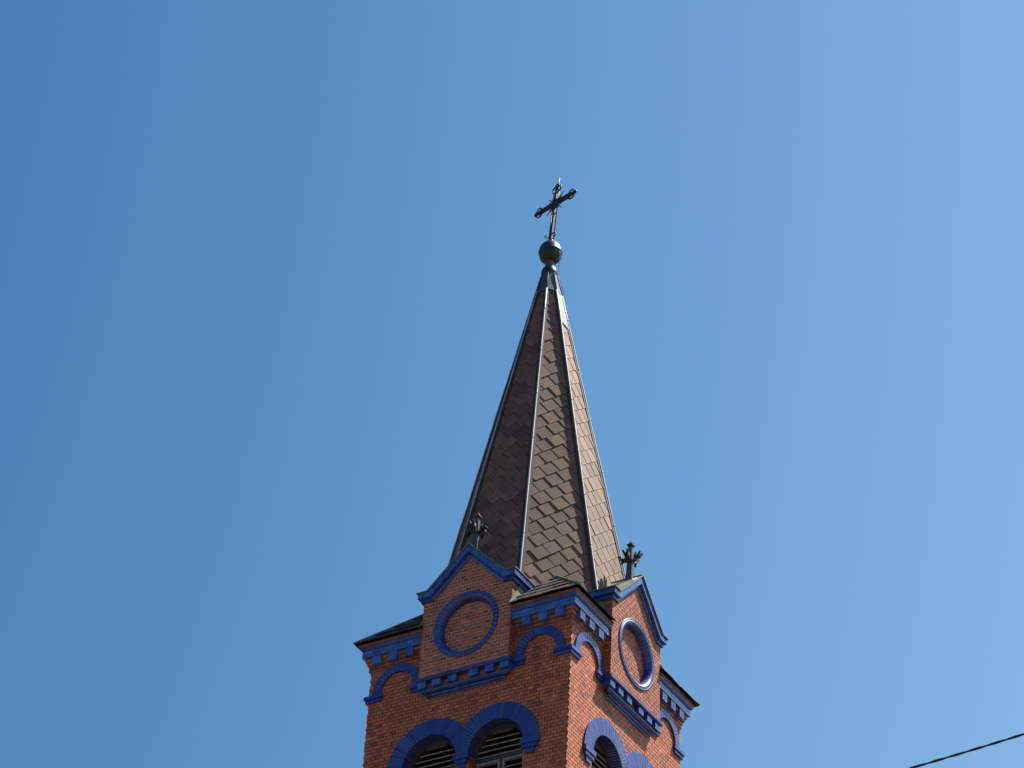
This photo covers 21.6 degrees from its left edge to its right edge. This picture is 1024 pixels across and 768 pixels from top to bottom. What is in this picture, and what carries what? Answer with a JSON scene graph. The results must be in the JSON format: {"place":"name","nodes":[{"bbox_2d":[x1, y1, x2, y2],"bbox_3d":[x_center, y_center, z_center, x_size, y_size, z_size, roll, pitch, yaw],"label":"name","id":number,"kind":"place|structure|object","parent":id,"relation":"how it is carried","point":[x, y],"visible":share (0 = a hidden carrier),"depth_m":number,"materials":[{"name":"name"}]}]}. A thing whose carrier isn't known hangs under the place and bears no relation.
{"place":"outdoors","nodes":[
{"label":"outdoors","id":0,"kind":"place"},
{"bbox_2d":[0,0,1023,767],"label":"sky","id":1,"kind":"structure","parent":0,"point":[270,270],"materials":[{"name":"blue"}]},
{"bbox_2d":[353,178,699,767],"bbox_3d":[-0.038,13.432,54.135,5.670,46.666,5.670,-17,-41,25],"label":"church tower","id":2,"kind":"structure","parent":0,"point":[532,636],"depth_m":57.94,"materials":[{"name":"red brick"}]},
{"bbox_2d":[410,740,454,767],"bbox_3d":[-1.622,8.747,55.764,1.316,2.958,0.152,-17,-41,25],"label":"louvred window","id":3,"kind":"structure","parent":2,"relation":"in","point":[442,743],"depth_m":56.52,"materials":[{"name":"grey wood"}]},
{"bbox_2d":[474,724,522,767],"bbox_3d":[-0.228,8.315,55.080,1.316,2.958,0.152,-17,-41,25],"label":"louvred window","id":4,"kind":"structure","parent":2,"relation":"in","point":[501,760],"depth_m":55.66,"materials":[{"name":"grey wood"}]},
{"bbox_2d":[591,740,610,767],"bbox_3d":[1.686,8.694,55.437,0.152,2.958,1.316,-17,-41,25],"label":"louvred window","id":5,"kind":"structure","parent":2,"relation":"in","point":[597,745],"depth_m":56.32,"materials":[{"name":"grey wood"}]},
{"bbox_2d":[909,733,1023,767],"bbox_3d":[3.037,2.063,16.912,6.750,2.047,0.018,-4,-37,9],"label":"overhead cable","id":6,"kind":"object","parent":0,"point":[970,750],"visible":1,"depth_m":16.77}
]}

